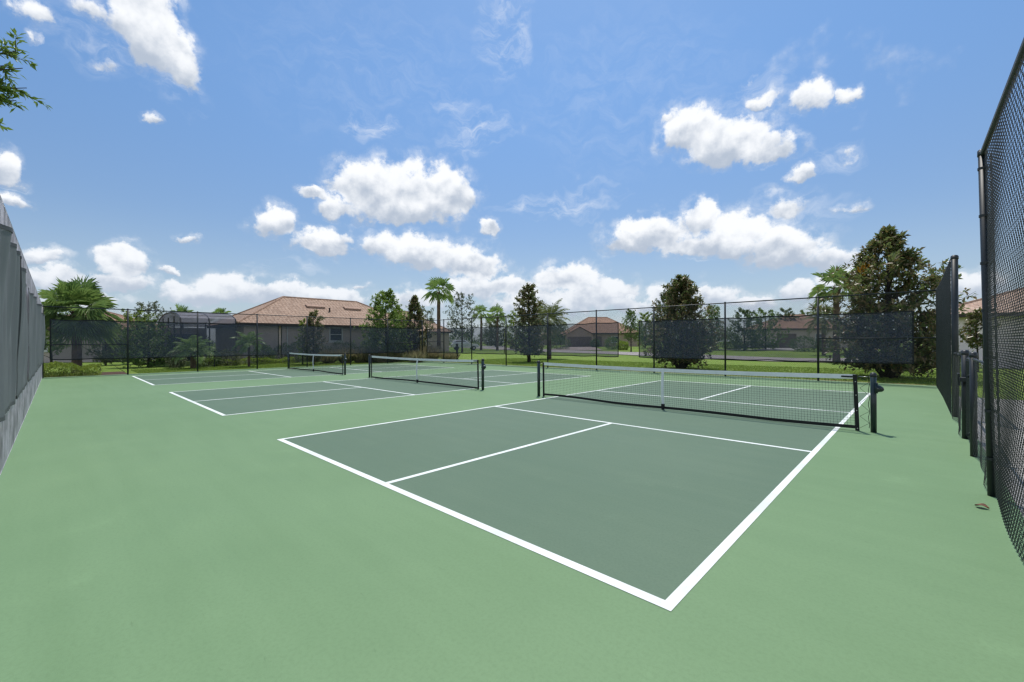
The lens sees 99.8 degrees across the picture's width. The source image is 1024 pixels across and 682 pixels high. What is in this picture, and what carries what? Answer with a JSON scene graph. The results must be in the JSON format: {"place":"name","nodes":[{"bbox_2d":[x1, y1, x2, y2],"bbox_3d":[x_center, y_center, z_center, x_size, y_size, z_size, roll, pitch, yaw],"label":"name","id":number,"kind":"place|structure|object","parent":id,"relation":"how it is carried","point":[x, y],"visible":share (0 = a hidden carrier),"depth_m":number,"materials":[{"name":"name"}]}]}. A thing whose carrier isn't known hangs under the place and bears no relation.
{"place":"outdoors","nodes":[
{"label":"outdoors","id":0,"kind":"place"},
{"bbox_2d":[322,354,339,362],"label":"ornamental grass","id":1,"kind":"object","parent":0,"point":[333,358],"depth_m":30.67,"materials":[{"name":"green plant"}]},
{"bbox_2d":[336,354,355,362],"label":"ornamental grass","id":2,"kind":"object","parent":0,"point":[348,357],"depth_m":31.14,"materials":[{"name":"green plant"}]},
{"bbox_2d":[389,353,405,361],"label":"ornamental grass","id":3,"kind":"object","parent":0,"point":[399,355],"depth_m":32.74,"materials":[{"name":"plant"}]},
{"bbox_2d":[439,353,457,358],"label":"ornamental grass","id":4,"kind":"object","parent":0,"point":[449,355],"depth_m":33.66,"materials":[{"name":"green plant"}]},
{"bbox_2d":[0,361,1023,681],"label":"court slab","id":5,"kind":"structure","parent":0,"point":[154,533],"depth_m":2.79,"materials":[{"name":"green paint"}]},
{"bbox_2d":[0,195,44,474],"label":"chain link fence","id":6,"kind":"object","parent":5,"relation":"on","point":[22,330],"visible":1,"depth_m":5.42,"materials":[{"name":"grey metal"}]},
{"bbox_2d":[42,305,422,377],"bbox_3d":[-13.361,0.062,25.365,0.219,3.212,19.423,0,0,43],"label":"chain link fence","id":7,"kind":"object","parent":5,"relation":"on","point":[93,339],"visible":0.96,"depth_m":22.59,"materials":[{"name":"black metal"}]},
{"bbox_2d":[135,364,448,384],"bbox_3d":[-10.109,1.548,21.964,6.096,0.001,13.411,0,0,43],"label":"playing area","id":8,"kind":"object","parent":5,"relation":"on","point":[198,377],"visible":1,"depth_m":19.97,"materials":[{"name":"green paint"}]},
{"bbox_2d":[132,364,451,384],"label":"court lines","id":9,"kind":"object","parent":8,"relation":"on","point":[251,374],"visible":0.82,"depth_m":18.97,"materials":[{"name":"paint"}]},
{"bbox_2d":[287,352,346,374],"bbox_3d":[-10.100,1.094,21.912,7.153,1.010,0.178,0,0,43],"label":"pickleball net","id":10,"kind":"object","parent":5,"relation":"on","point":[313,355],"visible":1,"depth_m":21.54,"materials":[{"name":"black fabric"}]},
{"bbox_2d":[173,370,584,414],"bbox_3d":[-3.425,1.511,15.634,6.096,0.001,13.411,0,0,43],"label":"playing area","id":11,"kind":"object","parent":5,"relation":"on","point":[234,404],"visible":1,"depth_m":13.11,"materials":[{"name":"green paint"}]},
{"bbox_2d":[169,370,586,415],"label":"court lines","id":12,"kind":"object","parent":11,"relation":"on","point":[215,411],"visible":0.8,"depth_m":12.14,"materials":[{"name":"paint"}]},
{"bbox_2d":[368,355,485,389],"bbox_3d":[-3.416,1.058,15.582,7.153,1.010,0.178,0,0,43],"label":"pickleball net","id":13,"kind":"object","parent":5,"relation":"on","point":[483,367],"visible":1,"depth_m":15.08,"materials":[{"name":"black fabric"}]},
{"bbox_2d":[281,381,867,609],"bbox_3d":[3.260,1.475,9.303,6.096,0.001,13.411,0,0,43],"label":"playing area","id":14,"kind":"object","parent":5,"relation":"on","point":[661,514],"visible":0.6,"depth_m":5.16,"materials":[{"name":"green paint"}]},
{"bbox_2d":[277,380,869,610],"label":"court lines","id":15,"kind":"object","parent":14,"relation":"on","point":[682,590],"visible":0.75,"depth_m":3.60,"materials":[{"name":"paint"}]},
{"bbox_2d":[423,290,935,384],"bbox_3d":[3.554,-0.010,23.184,27.656,3.232,0.448,0,0,43],"label":"chain link fence","id":16,"kind":"object","parent":5,"relation":"on","point":[883,337],"visible":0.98,"depth_m":18.09,"materials":[{"name":"black metal"}]},
{"bbox_2d":[537,361,883,432],"bbox_3d":[3.269,1.021,9.251,7.153,1.010,0.178,0,0,43],"label":"pickleball net","id":17,"kind":"object","parent":5,"relation":"on","point":[875,388],"visible":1,"depth_m":8.29,"materials":[{"name":"black fabric"}]},
{"bbox_2d":[936,255,958,416],"bbox_3d":[11.025,-0.054,10.991,0.116,3.215,7.457,0,0,43],"label":"chain link fence","id":18,"kind":"object","parent":5,"relation":"on","point":[947,319],"visible":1,"depth_m":9.15,"materials":[{"name":"black metal"}]},
{"bbox_2d":[952,350,969,438],"bbox_3d":[7.615,0.843,7.343,0.114,1.429,2.569,0,0,43],"label":"fence","id":19,"kind":"object","parent":5,"relation":"on","point":[963,355],"visible":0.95,"depth_m":6.50,"materials":[{"name":"black metal"}]},
{"bbox_2d":[957,358,977,440],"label":"gate","id":20,"kind":"structure","parent":19,"relation":"attached to","point":[966,379],"depth_m":6.11,"materials":[{"name":"black metal"}]},
{"bbox_2d":[969,352,986,488],"bbox_3d":[5.202,0.848,4.781,0.078,1.424,1.921,0,0,43],"label":"fence","id":21,"kind":"object","parent":5,"relation":"on","point":[974,397],"visible":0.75,"depth_m":5.33,"materials":[{"name":"black metal"}]},
{"bbox_2d":[975,503,988,508],"bbox_3d":[4.106,1.439,3.771,0.071,0.028,0.073,0,0,17],"label":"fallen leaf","id":22,"kind":"object","parent":5,"relation":"on","point":[985,505],"visible":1,"depth_m":3.77,"materials":[{"name":"brown plant"}]},
{"bbox_2d":[977,38,1023,561],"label":"chain link fence","id":23,"kind":"object","parent":5,"relation":"on","point":[998,488],"visible":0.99,"depth_m":3.35,"materials":[{"name":"black metal"}]},
{"bbox_2d":[0,0,1023,341],"label":"sky","id":24,"kind":"structure","parent":0,"point":[237,156],"materials":[{"name":"blue"}]},
{"bbox_2d":[44,343,1023,399],"bbox_3d":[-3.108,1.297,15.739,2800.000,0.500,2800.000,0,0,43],"label":"ground","id":25,"kind":"structure","parent":0,"point":[638,359],"depth_m":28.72,"materials":[{"name":"green plant"}]},
{"bbox_2d":[0,28,52,131],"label":"oak tree","id":26,"kind":"object","parent":25,"relation":"on","point":[4,88],"visible":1,"depth_m":5.05,"materials":[{"name":"green plant"}]},
{"bbox_2d":[44,308,67,367],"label":"broadleaf tree","id":27,"kind":"object","parent":25,"relation":"on","point":[46,338],"visible":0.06,"depth_m":26.83,"materials":[{"name":"green plant"}]},
{"bbox_2d":[37,275,123,372],"bbox_3d":[-22.034,-0.890,21.930,3.896,5.239,3.704,0,0,43],"label":"palm tree","id":28,"kind":"object","parent":25,"relation":"on","point":[74,293],"visible":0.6,"depth_m":21.52,"materials":[{"name":"green plant"}]},
{"bbox_2d":[44,371,126,377],"bbox_3d":[-20.941,1.597,19.957,3.100,0.001,4.600,0,0,43],"label":"mulch bed","id":29,"kind":"object","parent":25,"relation":"on","point":[103,373],"depth_m":21.15,"materials":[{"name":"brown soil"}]},
{"bbox_2d":[44,360,102,376],"bbox_3d":[-20.457,1.294,19.457,2.941,0.832,1.599,0,0,-40],"label":"hedge","id":30,"kind":"object","parent":29,"relation":"on","point":[80,368],"visible":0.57,"depth_m":19.57,"materials":[{"name":"green plant"}]},
{"bbox_2d":[44,311,146,362],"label":"house","id":31,"kind":"structure","parent":25,"relation":"on","point":[46,360],"depth_m":33.84,"materials":[{"name":"brown paint"}]},
{"bbox_2d":[92,359,121,365],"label":"broadleaf tree","id":32,"kind":"object","parent":25,"relation":"on","point":[105,362],"visible":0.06,"depth_m":28.69,"materials":[{"name":"green plant"}]},
{"bbox_2d":[116,309,156,320],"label":"broadleaf tree","id":33,"kind":"object","parent":25,"relation":"on","point":[136,316],"visible":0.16,"depth_m":30.95,"materials":[{"name":"green plant"}]},
{"bbox_2d":[115,317,167,367],"bbox_3d":[-22.746,0.114,27.213,3.262,3.352,3.533,0,0,22],"label":"broadleaf tree","id":34,"kind":"object","parent":25,"relation":"on","point":[134,361],"visible":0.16,"depth_m":26.72,"materials":[{"name":"green plant"}]},
{"bbox_2d":[129,301,171,321],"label":"broadleaf tree","id":35,"kind":"object","parent":25,"relation":"on","point":[154,307],"visible":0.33,"depth_m":47.85,"materials":[{"name":"green plant"}]},
{"bbox_2d":[165,357,187,367],"bbox_3d":[-20.648,1.090,26.502,1.220,1.267,1.183,0,0,43],"label":"shrub","id":36,"kind":"object","parent":25,"relation":"on","point":[176,365],"visible":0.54,"depth_m":26.37,"materials":[{"name":"green plant"}]},
{"bbox_2d":[172,303,193,312],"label":"palm tree","id":37,"kind":"object","parent":25,"relation":"on","point":[180,308],"visible":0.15,"depth_m":49.80,"materials":[{"name":"green plant"}]},
{"bbox_2d":[174,357,213,367],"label":"palm tree","id":38,"kind":"object","parent":25,"relation":"on","point":[191,361],"visible":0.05,"depth_m":25.36,"materials":[{"name":"green plant"}]},
{"bbox_2d":[158,312,236,365],"bbox_3d":[-23.536,-0.222,31.985,9.075,3.679,3.190,0,0,43],"label":"pool cage","id":39,"kind":"object","parent":25,"relation":"on","point":[205,319],"visible":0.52,"depth_m":29.33,"materials":[{"name":"brown metal"}]},
{"bbox_2d":[196,356,220,366],"bbox_3d":[-19.379,1.038,27.491,1.602,1.374,1.629,0,0,43],"label":"shrub","id":40,"kind":"object","parent":25,"relation":"on","point":[210,362],"visible":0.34,"depth_m":27.31,"materials":[{"name":"green plant"}]},
{"bbox_2d":[212,308,231,313],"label":"palm tree","id":41,"kind":"object","parent":25,"relation":"on","point":[220,310],"visible":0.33,"depth_m":49.70,"materials":[{"name":"green plant"}]},
{"bbox_2d":[215,356,241,365],"bbox_3d":[-18.720,1.082,28.511,1.807,1.290,1.829,0,0,43],"label":"shrub","id":42,"kind":"object","parent":25,"relation":"on","point":[238,357],"visible":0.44,"depth_m":28.39,"materials":[{"name":"green plant"}]},
{"bbox_2d":[196,357,294,366],"bbox_3d":[-17.933,1.382,29.311,5.840,0.632,1.017,0,0,-41],"label":"hedge","id":43,"kind":"object","parent":25,"relation":"on","point":[274,361],"visible":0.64,"depth_m":29.56,"materials":[{"name":"green plant"}]},
{"bbox_2d":[251,355,275,363],"bbox_3d":[-17.677,0.952,30.507,1.880,1.498,1.906,0,0,43],"label":"shrub","id":44,"kind":"object","parent":25,"relation":"on","point":[270,356],"visible":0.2,"depth_m":30.38,"materials":[{"name":"green plant"}]},
{"bbox_2d":[260,345,310,362],"bbox_3d":[-16.853,0.827,32.060,1.141,1.761,3.712,0,0,43],"label":"hedge","id":45,"kind":"object","parent":25,"relation":"on","point":[286,356],"visible":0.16,"depth_m":32.03,"materials":[{"name":"green plant"}]},
{"bbox_2d":[298,318,305,363],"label":"young tree","id":46,"kind":"object","parent":25,"relation":"on","point":[303,322],"visible":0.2,"depth_m":29.74,"materials":[{"name":"green plant"}]},
{"bbox_2d":[304,309,324,364],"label":"magnolia tree","id":47,"kind":"object","parent":25,"relation":"on","point":[314,314],"visible":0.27,"depth_m":29.35,"materials":[{"name":"green plant"}]},
{"bbox_2d":[233,296,421,363],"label":"house","id":48,"kind":"structure","parent":25,"relation":"on","point":[289,306],"depth_m":35.87,"materials":[{"name":"brown tile"}]},
{"bbox_2d":[353,353,371,362],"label":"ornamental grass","id":49,"kind":"object","parent":25,"relation":"on","point":[361,357],"depth_m":31.54,"materials":[{"name":"plant"}]},
{"bbox_2d":[354,288,408,355],"bbox_3d":[-9.886,-1.181,33.327,4.408,5.881,4.667,0,0,12],"label":"broadleaf tree","id":50,"kind":"object","parent":25,"relation":"on","point":[395,316],"visible":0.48,"depth_m":33.09,"materials":[{"name":"green plant"}]},
{"bbox_2d":[372,353,393,362],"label":"ornamental grass","id":51,"kind":"object","parent":25,"relation":"on","point":[384,355],"depth_m":31.60,"materials":[{"name":"plant"}]},
{"bbox_2d":[382,311,411,326],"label":"broadleaf tree","id":52,"kind":"object","parent":25,"relation":"on","point":[401,322],"visible":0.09,"depth_m":35.16,"materials":[{"name":"green plant"}]},
{"bbox_2d":[404,349,427,362],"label":"ornamental grass","id":53,"kind":"object","parent":25,"relation":"on","point":[416,354],"depth_m":31.13,"materials":[{"name":"plant"}]},
{"bbox_2d":[401,294,432,355],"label":"magnolia tree","id":54,"kind":"object","parent":25,"relation":"on","point":[412,308],"visible":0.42,"depth_m":35.76,"materials":[{"name":"green plant"}]},
{"bbox_2d":[391,311,444,348],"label":"house","id":55,"kind":"structure","parent":25,"relation":"on","point":[435,325],"depth_m":64.81,"materials":[{"name":"beige paint"}]},
{"bbox_2d":[422,306,434,330],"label":"oak tree","id":56,"kind":"object","parent":25,"relation":"on","point":[426,315],"visible":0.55,"depth_m":58.01,"materials":[{"name":"green plant"}]},
{"bbox_2d":[420,345,439,358],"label":"ornamental grass","id":57,"kind":"object","parent":25,"relation":"on","point":[429,356],"depth_m":33.58,"materials":[{"name":"plant"}]},
{"bbox_2d":[421,277,454,328],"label":"palm tree","id":58,"kind":"object","parent":25,"relation":"on","point":[438,295],"visible":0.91,"depth_m":44.71,"materials":[{"name":"green plant"}]},
{"bbox_2d":[443,291,485,327],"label":"oak tree","id":59,"kind":"object","parent":25,"relation":"on","point":[459,306],"visible":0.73,"depth_m":59.76,"materials":[{"name":"green plant"}]},
{"bbox_2d":[472,304,489,326],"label":"palm tree","id":60,"kind":"object","parent":25,"relation":"on","point":[482,309],"visible":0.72,"depth_m":71.83,"materials":[{"name":"green plant"}]},
{"bbox_2d":[486,304,505,326],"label":"palm tree","id":61,"kind":"object","parent":25,"relation":"on","point":[496,308],"visible":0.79,"depth_m":69.72,"materials":[{"name":"green plant"}]},
{"bbox_2d":[488,314,504,338],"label":"broadleaf tree","id":62,"kind":"object","parent":25,"relation":"on","point":[499,325],"visible":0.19,"depth_m":91.87,"materials":[{"name":"green plant"}]},
{"bbox_2d":[504,310,526,336],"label":"broadleaf tree","id":63,"kind":"object","parent":25,"relation":"on","point":[511,320],"visible":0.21,"depth_m":73.73,"materials":[{"name":"green plant"}]},
{"bbox_2d":[511,283,545,361],"bbox_3d":[1.252,-1.341,31.940,2.996,6.120,3.198,0,0,43],"label":"magnolia tree","id":64,"kind":"object","parent":25,"relation":"on","point":[528,298],"visible":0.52,"depth_m":31.69,"materials":[{"name":"green plant"}]},
{"bbox_2d":[534,298,570,358],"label":"palm tree","id":65,"kind":"object","parent":25,"relation":"on","point":[552,309],"visible":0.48,"depth_m":37.55,"materials":[{"name":"green plant"}]},
{"bbox_2d":[577,317,637,345],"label":"house","id":66,"kind":"structure","parent":25,"relation":"on","point":[592,320],"depth_m":93.71,"materials":[{"name":"brown tile"}]},
{"bbox_2d":[619,340,629,349],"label":"shrub","id":67,"kind":"object","parent":25,"relation":"on","point":[625,347],"visible":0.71,"depth_m":65.56,"materials":[{"name":"green plant"}]},
{"bbox_2d":[619,309,638,351],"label":"oak tree","id":68,"kind":"object","parent":25,"relation":"on","point":[630,327],"visible":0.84,"depth_m":57.77,"materials":[{"name":"green plant"}]},
{"bbox_2d":[636,311,650,341],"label":"broadleaf tree","id":69,"kind":"object","parent":25,"relation":"on","point":[647,317],"visible":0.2,"depth_m":74.99,"materials":[{"name":"green plant"}]},
{"bbox_2d":[653,293,665,319],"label":"broadleaf tree","id":70,"kind":"object","parent":25,"relation":"on","point":[661,299],"visible":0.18,"depth_m":59.99,"materials":[{"name":"green plant"}]},
{"bbox_2d":[635,274,718,368],"bbox_3d":[9.212,-1.011,23.999,4.683,5.394,4.195,0,0,14],"label":"magnolia tree","id":71,"kind":"object","parent":25,"relation":"on","point":[681,289],"visible":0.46,"depth_m":23.39,"materials":[{"name":"green plant"}]},
{"bbox_2d":[434,361,935,385],"bbox_3d":[3.984,1.528,23.553,27.950,0.001,0.600,0,0,43],"label":"soil strip","id":72,"kind":"object","parent":25,"relation":"on","point":[708,374],"visible":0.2,"depth_m":18.74,"materials":[{"name":"brown soil"}]},
{"bbox_2d":[702,304,719,318],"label":"broadleaf tree","id":73,"kind":"object","parent":25,"relation":"on","point":[713,316],"visible":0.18,"depth_m":61.57,"materials":[{"name":"green plant"}]},
{"bbox_2d":[732,307,756,317],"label":"broadleaf tree","id":74,"kind":"object","parent":25,"relation":"on","point":[750,314],"visible":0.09,"depth_m":57.71,"materials":[{"name":"green plant"}]},
{"bbox_2d":[754,307,776,316],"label":"broadleaf tree","id":75,"kind":"object","parent":25,"relation":"on","point":[771,311],"visible":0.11,"depth_m":59.69,"materials":[{"name":"green plant"}]},
{"bbox_2d":[776,307,794,315],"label":"broadleaf tree","id":76,"kind":"object","parent":25,"relation":"on","point":[786,311],"visible":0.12,"depth_m":69.78,"materials":[{"name":"green plant"}]},
{"bbox_2d":[807,304,846,314],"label":"broadleaf tree","id":77,"kind":"object","parent":25,"relation":"on","point":[820,312],"visible":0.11,"depth_m":41.75,"materials":[{"name":"green plant"}]},
{"bbox_2d":[808,265,863,362],"bbox_3d":[22.582,-1.891,29.957,3.009,6.960,3.618,0,0,-20],"label":"palm tree","id":78,"kind":"object","parent":25,"relation":"on","point":[835,279],"visible":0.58,"depth_m":30.02,"materials":[{"name":"green plant"}]},
{"bbox_2d":[808,224,978,377],"bbox_3d":[15.110,-1.553,17.582,4.657,6.426,5.066,0,0,-26],"label":"magnolia tree","id":79,"kind":"object","parent":25,"relation":"on","point":[888,242],"visible":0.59,"depth_m":16.89,"materials":[{"name":"green plant"}]},
{"bbox_2d":[935,288,1023,367],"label":"house","id":80,"kind":"structure","parent":25,"relation":"on","point":[974,304],"depth_m":23.95,"materials":[{"name":"grey paint"}]},
{"bbox_2d":[960,307,1002,371],"bbox_3d":[22.093,-0.016,20.454,1.223,3.276,1.257,0,0,-20],"label":"magnolia tree","id":81,"kind":"object","parent":25,"relation":"on","point":[972,321],"visible":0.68,"depth_m":20.47,"materials":[{"name":"green plant"}]},
{"bbox_2d":[619,352,770,360],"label":"road","id":82,"kind":"structure","parent":0,"point":[630,353],"depth_m":50.43,"materials":[{"name":"grey asphalt"}]},
{"bbox_2d":[959,397,1023,516],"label":"path","id":83,"kind":"structure","parent":0,"point":[979,431],"depth_m":6.33,"materials":[{"name":"concrete"}]}
]}

